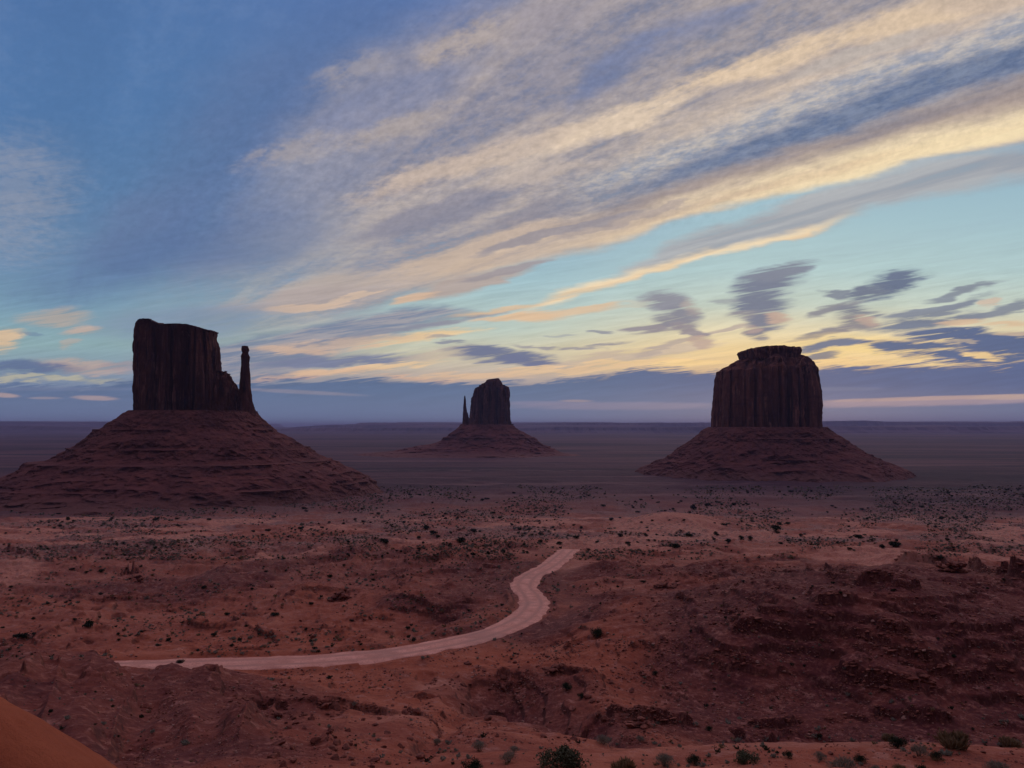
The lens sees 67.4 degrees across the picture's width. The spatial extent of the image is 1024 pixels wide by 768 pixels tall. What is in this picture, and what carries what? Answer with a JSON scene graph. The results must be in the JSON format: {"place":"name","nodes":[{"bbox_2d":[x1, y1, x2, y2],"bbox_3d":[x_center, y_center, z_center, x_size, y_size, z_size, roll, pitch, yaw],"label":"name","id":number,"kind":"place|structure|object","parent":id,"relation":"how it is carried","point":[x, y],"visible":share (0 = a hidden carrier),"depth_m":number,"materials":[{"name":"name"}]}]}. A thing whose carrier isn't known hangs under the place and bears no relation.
{"place":"outdoors","nodes":[
{"label":"outdoors","id":0,"kind":"place"},
{"bbox_2d":[0,697,116,767],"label":"sand slope","id":1,"kind":"structure","parent":0,"point":[28,740],"depth_m":8.84,"materials":[{"name":"orange sand"}]},
{"bbox_2d":[114,549,579,669],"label":"road","id":2,"kind":"structure","parent":0,"point":[533,603],"depth_m":149.29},
{"bbox_2d":[0,421,1023,767],"bbox_3d":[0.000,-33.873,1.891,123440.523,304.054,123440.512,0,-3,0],"label":"ground","id":3,"kind":"structure","parent":0,"point":[612,463],"depth_m":174.63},
{"bbox_2d":[12,632,31,638],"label":"juniper bush","id":4,"kind":"object","parent":3,"relation":"on","point":[22,635],"visible":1,"depth_m":171.92,"materials":[{"name":"green plant"}]},
{"bbox_2d":[82,620,94,627],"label":"juniper bush","id":5,"kind":"object","parent":3,"relation":"on","point":[89,623],"visible":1,"depth_m":188.61,"materials":[{"name":"plant"}]},
{"bbox_2d":[133,575,144,581],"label":"rock outcrop","id":6,"kind":"object","parent":3,"relation":"on","point":[138,578],"visible":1,"depth_m":265.03,"materials":[{"name":"brown stone"}]},
{"bbox_2d":[0,318,383,514],"bbox_3d":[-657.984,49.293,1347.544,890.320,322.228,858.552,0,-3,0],"label":"butte","id":7,"kind":"object","parent":3,"relation":"on","point":[193,429],"visible":0.99,"depth_m":1204.13,"materials":[{"name":"stone"}]},
{"bbox_2d":[267,753,276,758],"bbox_3d":[-12.290,19.196,39.597,0.716,0.394,0.488,-24,-2,39],"label":"boulder","id":8,"kind":"object","parent":3,"relation":"on","point":[272,755],"visible":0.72,"depth_m":39.41,"materials":[{"name":"brown stone"}]},
{"bbox_2d":[270,612,279,615],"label":"juniper bush","id":9,"kind":"object","parent":3,"relation":"on","point":[274,613],"visible":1,"depth_m":202.92,"materials":[{"name":"green plant"}]},
{"bbox_2d":[271,740,285,744],"bbox_3d":[-13.489,20.783,44.377,0.832,0.356,0.532,-6,-6,-15],"label":"boulder","id":10,"kind":"object","parent":3,"relation":"on","point":[279,742],"visible":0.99,"depth_m":44.30,"materials":[{"name":"brown stone"}]},
{"bbox_2d":[274,711,282,717],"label":"boulder","id":11,"kind":"object","parent":3,"relation":"on","point":[278,714],"visible":0.98,"depth_m":80.75,"materials":[{"name":"brown stone"}]},
{"bbox_2d":[279,760,286,766],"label":"boulder","id":12,"kind":"object","parent":3,"relation":"on","point":[283,763],"visible":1,"depth_m":37.43,"materials":[{"name":"brown stone"}]},
{"bbox_2d":[310,736,320,743],"bbox_3d":[-12.390,22.513,48.501,0.657,0.509,0.626,-1,-15,5],"label":"boulder","id":13,"kind":"object","parent":3,"relation":"on","point":[315,740],"visible":0.99,"depth_m":48.30,"materials":[{"name":"brown stone"}]},
{"bbox_2d":[320,703,328,708],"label":"boulder","id":14,"kind":"object","parent":3,"relation":"on","point":[324,705],"visible":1,"depth_m":83.64,"materials":[{"name":"brown stone"}]},
{"bbox_2d":[326,745,338,750],"bbox_3d":[-10.688,21.676,45.654,0.549,0.388,0.907,-3,-4,39],"label":"boulder","id":15,"kind":"object","parent":3,"relation":"on","point":[333,748],"visible":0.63,"depth_m":45.53,"materials":[{"name":"brown stone"}]},
{"bbox_2d":[330,753,339,760],"bbox_3d":[-9.313,19.718,40.340,0.517,0.451,0.486,2,-4,-32],"label":"boulder","id":16,"kind":"object","parent":3,"relation":"on","point":[335,757],"visible":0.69,"depth_m":40.34,"materials":[{"name":"brown stone"}]},
{"bbox_2d":[330,701,340,710],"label":"boulder","id":17,"kind":"object","parent":3,"relation":"on","point":[335,705],"visible":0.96,"depth_m":84.24,"materials":[{"name":"brown stone"}]},
{"bbox_2d":[333,739,340,745],"bbox_3d":[-10.718,22.043,47.129,0.530,0.410,0.505,10,6,-25],"label":"boulder","id":18,"kind":"object","parent":3,"relation":"on","point":[336,742],"visible":0.86,"depth_m":47.05,"materials":[{"name":"brown stone"}]},
{"bbox_2d":[328,591,351,601],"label":"rock outcrop","id":19,"kind":"object","parent":3,"relation":"on","point":[341,595],"visible":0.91,"depth_m":223.57,"materials":[{"name":"brown stone"}]},
{"bbox_2d":[343,743,349,749],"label":"boulder","id":20,"kind":"object","parent":3,"relation":"on","point":[346,746],"visible":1,"depth_m":46.30,"materials":[{"name":"brown stone"}]},
{"bbox_2d":[369,757,379,761],"bbox_3d":[-7.509,20.554,41.913,0.672,0.287,0.430,-16,9,11],"label":"boulder","id":21,"kind":"object","parent":3,"relation":"on","point":[375,759],"visible":0.9,"depth_m":41.83,"materials":[{"name":"brown stone"}]},
{"bbox_2d":[401,709,407,714],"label":"boulder","id":22,"kind":"object","parent":3,"relation":"on","point":[404,711],"visible":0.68,"depth_m":83.20,"materials":[{"name":"brown stone"}]},
{"bbox_2d":[412,708,420,713],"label":"boulder","id":23,"kind":"object","parent":3,"relation":"on","point":[417,710],"visible":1,"depth_m":80.25,"materials":[{"name":"brown stone"}]},
{"bbox_2d":[415,752,424,759],"bbox_3d":[-5.032,20.450,42.191,0.516,0.359,0.548,-9,6,25],"label":"boulder","id":24,"kind":"object","parent":3,"relation":"on","point":[420,755],"visible":0.97,"depth_m":42.01,"materials":[{"name":"brown stone"}]},
{"bbox_2d":[432,738,441,744],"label":"sagebrush","id":25,"kind":"object","parent":3,"relation":"on","point":[437,740],"visible":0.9,"depth_m":63.34,"materials":[{"name":"grey plant"}]},
{"bbox_2d":[457,537,465,541],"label":"juniper bush","id":26,"kind":"object","parent":3,"relation":"on","point":[461,539],"visible":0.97,"depth_m":343.49,"materials":[{"name":"green plant"}]},
{"bbox_2d":[357,378,579,457],"bbox_3d":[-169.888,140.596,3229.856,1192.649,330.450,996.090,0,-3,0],"label":"butte","id":27,"kind":"object","parent":3,"relation":"on","point":[486,428],"visible":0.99,"depth_m":3108.45,"materials":[{"name":"stone"}]},
{"bbox_2d":[462,755,481,767],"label":"dark bush","id":28,"kind":"object","parent":3,"relation":"on","point":[475,763],"visible":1,"depth_m":31.59,"materials":[{"name":"green plant"}]},
{"bbox_2d":[472,739,487,751],"bbox_3d":[-2.354,25.164,53.389,1.208,0.906,1.212,2,-4,-32],"label":"sagebrush","id":29,"kind":"object","parent":3,"relation":"on","point":[478,744],"visible":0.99,"depth_m":53.31,"materials":[{"name":"grey plant"}]},
{"bbox_2d":[484,715,491,720],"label":"boulder","id":30,"kind":"object","parent":3,"relation":"on","point":[487,717],"visible":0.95,"depth_m":85.92,"materials":[{"name":"brown stone"}]},
{"bbox_2d":[499,750,517,762],"bbox_3d":[-0.155,15.791,32.470,0.822,0.589,0.819,3,-4,-40],"label":"sagebrush","id":31,"kind":"object","parent":3,"relation":"on","point":[508,755],"visible":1,"depth_m":32.47,"materials":[{"name":"grey plant"}]},
{"bbox_2d":[506,693,512,699],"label":"boulder","id":32,"kind":"object","parent":3,"relation":"on","point":[509,696],"visible":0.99,"depth_m":124.78,"materials":[{"name":"brown stone"}]},
{"bbox_2d":[0,484,1023,767],"bbox_3d":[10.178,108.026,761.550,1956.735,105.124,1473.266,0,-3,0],"label":"scrub","id":33,"kind":"object","parent":3,"relation":"on","point":[458,754],"visible":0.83,"depth_m":346.56,"materials":[{"name":"green plant"}]},
{"bbox_2d":[2,540,1023,737],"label":"rim rock","id":34,"kind":"object","parent":3,"relation":"on","point":[888,620],"visible":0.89,"depth_m":119.99,"materials":[{"name":"brown stone"}]},
{"bbox_2d":[2,520,1023,767],"bbox_3d":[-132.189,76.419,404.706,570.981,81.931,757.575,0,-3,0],"label":"rubble","id":35,"kind":"object","parent":3,"relation":"on","point":[968,612],"visible":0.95,"depth_m":119.50,"materials":[{"name":"brown stone"}]},
{"bbox_2d":[4,485,1023,767],"bbox_3d":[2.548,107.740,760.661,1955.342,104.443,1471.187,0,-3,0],"label":"dry grass","id":36,"kind":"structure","parent":3,"relation":"on","point":[496,579],"depth_m":338.17,"materials":[{"name":"plant"}]},
{"bbox_2d":[508,745,519,751],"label":"sagebrush","id":37,"kind":"object","parent":3,"relation":"on","point":[513,747],"visible":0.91,"depth_m":35.98,"materials":[{"name":"grey plant"}]},
{"bbox_2d":[542,663,563,672],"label":"rock outcrop","id":38,"kind":"object","parent":3,"relation":"on","point":[553,667],"visible":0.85,"depth_m":126.99,"materials":[{"name":"brown stone"}]},
{"bbox_2d":[533,744,591,767],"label":"green bush","id":39,"kind":"object","parent":3,"relation":"on","point":[567,757],"visible":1,"depth_m":30.82,"materials":[{"name":"green plant"}]},
{"bbox_2d":[562,682,572,689],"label":"dark bush","id":40,"kind":"object","parent":3,"relation":"on","point":[566,685],"visible":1,"depth_m":117.86,"materials":[{"name":"green plant"}]},
{"bbox_2d":[590,626,603,638],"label":"dark bush","id":41,"kind":"object","parent":3,"relation":"on","point":[597,631],"visible":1,"depth_m":145.00,"materials":[{"name":"green plant"}]},
{"bbox_2d":[595,734,611,744],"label":"sagebrush","id":42,"kind":"object","parent":3,"relation":"on","point":[602,738],"visible":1,"depth_m":65.08,"materials":[{"name":"grey plant"}]},
{"bbox_2d":[610,755,636,767],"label":"dry grass clump","id":43,"kind":"object","parent":3,"relation":"on","point":[624,763],"visible":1,"depth_m":30.14,"materials":[{"name":"plant"}]},
{"bbox_2d":[624,716,654,728],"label":"rock outcrop","id":44,"kind":"object","parent":3,"relation":"on","point":[640,723],"visible":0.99,"depth_m":93.78,"materials":[{"name":"brown stone"}]},
{"bbox_2d":[636,735,644,741],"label":"sagebrush","id":45,"kind":"object","parent":3,"relation":"on","point":[638,737],"visible":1,"depth_m":86.36,"materials":[{"name":"grey plant"}]},
{"bbox_2d":[653,751,675,766],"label":"sagebrush","id":46,"kind":"object","parent":3,"relation":"on","point":[664,758],"visible":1,"depth_m":30.69,"materials":[{"name":"grey plant"}]},
{"bbox_2d":[653,582,680,587],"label":"rock outcrop","id":47,"kind":"object","parent":3,"relation":"on","point":[666,585],"visible":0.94,"depth_m":203.17,"materials":[{"name":"brown stone"}]},
{"bbox_2d":[668,543,679,547],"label":"juniper bush","id":48,"kind":"object","parent":3,"relation":"on","point":[674,545],"visible":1,"depth_m":316.96,"materials":[{"name":"green plant"}]},
{"bbox_2d":[685,753,700,764],"bbox_3d":[7.308,15.100,30.856,0.671,0.444,0.632,-1,-3,20],"label":"dark bush","id":49,"kind":"object","parent":3,"relation":"on","point":[691,759],"visible":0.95,"depth_m":30.82,"materials":[{"name":"green plant"}]},
{"bbox_2d":[705,725,713,731],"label":"dark bush","id":50,"kind":"object","parent":3,"relation":"on","point":[708,728],"visible":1,"depth_m":98.25,"materials":[{"name":"green plant"}]},
{"bbox_2d":[735,749,761,764],"bbox_3d":[9.156,14.454,29.751,1.050,0.678,0.974,0,-3,-1],"label":"green bush","id":51,"kind":"object","parent":3,"relation":"on","point":[743,757],"visible":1,"depth_m":29.59,"materials":[{"name":"green plant"}]},
{"bbox_2d":[770,524,780,530],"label":"juniper bush","id":52,"kind":"object","parent":3,"relation":"on","point":[776,527],"visible":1,"depth_m":487.17,"materials":[{"name":"green plant"}]},
{"bbox_2d":[635,345,915,482],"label":"butte","id":53,"kind":"object","parent":3,"relation":"on","point":[766,414],"visible":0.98,"depth_m":1782.95,"materials":[{"name":"stone"}]},
{"bbox_2d":[782,748,793,758],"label":"dark bush","id":54,"kind":"object","parent":3,"relation":"on","point":[788,754],"visible":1,"depth_m":30.39,"materials":[{"name":"green plant"}]},
{"bbox_2d":[811,751,828,760],"bbox_3d":[12.210,14.733,30.360,0.574,0.402,0.576,1,-4,-24],"label":"sagebrush","id":55,"kind":"object","parent":3,"relation":"on","point":[818,755],"visible":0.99,"depth_m":30.33,"materials":[{"name":"grey plant"}]},
{"bbox_2d":[824,754,860,767],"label":"sagebrush","id":56,"kind":"object","parent":3,"relation":"on","point":[848,762],"visible":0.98,"depth_m":28.87,"materials":[{"name":"grey plant"}]},
{"bbox_2d":[852,534,864,538],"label":"juniper bush","id":57,"kind":"object","parent":3,"relation":"on","point":[858,536],"visible":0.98,"depth_m":431.72,"materials":[{"name":"plant"}]},
{"bbox_2d":[852,753,867,762],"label":"dark bush","id":58,"kind":"object","parent":3,"relation":"on","point":[860,759],"visible":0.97,"depth_m":30.01,"materials":[{"name":"green plant"}]},
{"bbox_2d":[881,734,894,741],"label":"dry grass clump","id":59,"kind":"object","parent":3,"relation":"on","point":[885,737],"visible":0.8,"depth_m":97.16,"materials":[{"name":"plant"}]},
{"bbox_2d":[888,541,902,546],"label":"juniper bush","id":60,"kind":"object","parent":3,"relation":"on","point":[894,543],"visible":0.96,"depth_m":351.88,"materials":[{"name":"green plant"}]},
{"bbox_2d":[888,735,908,747],"bbox_3d":[16.791,15.596,33.417,0.862,0.645,0.812,-2,-4,34],"label":"dark bush","id":61,"kind":"object","parent":3,"relation":"on","point":[897,742],"visible":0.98,"depth_m":33.35,"materials":[{"name":"green plant"}]},
{"bbox_2d":[892,763,905,767],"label":"dry grass clump","id":62,"kind":"object","parent":3,"relation":"on","point":[897,766],"visible":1,"depth_m":29.21,"materials":[{"name":"plant"}]},
{"bbox_2d":[909,742,929,756],"bbox_3d":[16.495,14.828,31.056,0.784,0.580,0.781,0,-3,4],"label":"sagebrush","id":63,"kind":"object","parent":3,"relation":"on","point":[923,751],"visible":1,"depth_m":30.99,"materials":[{"name":"grey plant"}]},
{"bbox_2d":[914,763,926,767],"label":"dark bush","id":64,"kind":"object","parent":3,"relation":"on","point":[921,766],"visible":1,"depth_m":29.24,"materials":[{"name":"green plant"}]},
{"bbox_2d":[918,674,936,685],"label":"rock outcrop","id":65,"kind":"object","parent":3,"relation":"on","point":[924,678],"visible":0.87,"depth_m":113.22,"materials":[{"name":"brown stone"}]},
{"bbox_2d":[928,750,942,760],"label":"dark bush","id":66,"kind":"object","parent":3,"relation":"on","point":[933,753],"visible":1,"depth_m":30.78,"materials":[{"name":"green plant"}]},
{"bbox_2d":[923,560,970,572],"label":"rock outcrop","id":67,"kind":"object","parent":3,"relation":"on","point":[950,566],"visible":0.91,"depth_m":175.45,"materials":[{"name":"brown stone"}]},
{"bbox_2d":[931,727,971,750],"bbox_3d":[18.586,15.047,32.398,1.471,0.908,1.543,-1,-3,12],"label":"dry grass clump","id":68,"kind":"object","parent":3,"relation":"on","point":[956,740],"visible":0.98,"depth_m":32.25,"materials":[{"name":"plant"}]},
{"bbox_2d":[981,760,1009,767],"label":"sagebrush","id":69,"kind":"object","parent":3,"relation":"on","point":[996,764],"visible":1,"depth_m":29.54,"materials":[{"name":"grey plant"}]},
{"bbox_2d":[998,735,1023,747],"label":"dry grass clump","id":70,"kind":"object","parent":3,"relation":"on","point":[1006,742],"visible":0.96,"depth_m":95.04,"materials":[{"name":"plant"}]},
{"bbox_2d":[0,420,1023,432],"bbox_3d":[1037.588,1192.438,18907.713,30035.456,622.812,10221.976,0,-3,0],"label":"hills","id":71,"kind":"structure","parent":0,"point":[863,426],"depth_m":15292.49,"materials":[{"name":"stone"}]},
{"bbox_2d":[0,0,1023,426],"label":"sky","id":72,"kind":"structure","parent":0,"point":[398,209],"materials":[{"name":"blue"}]}
]}

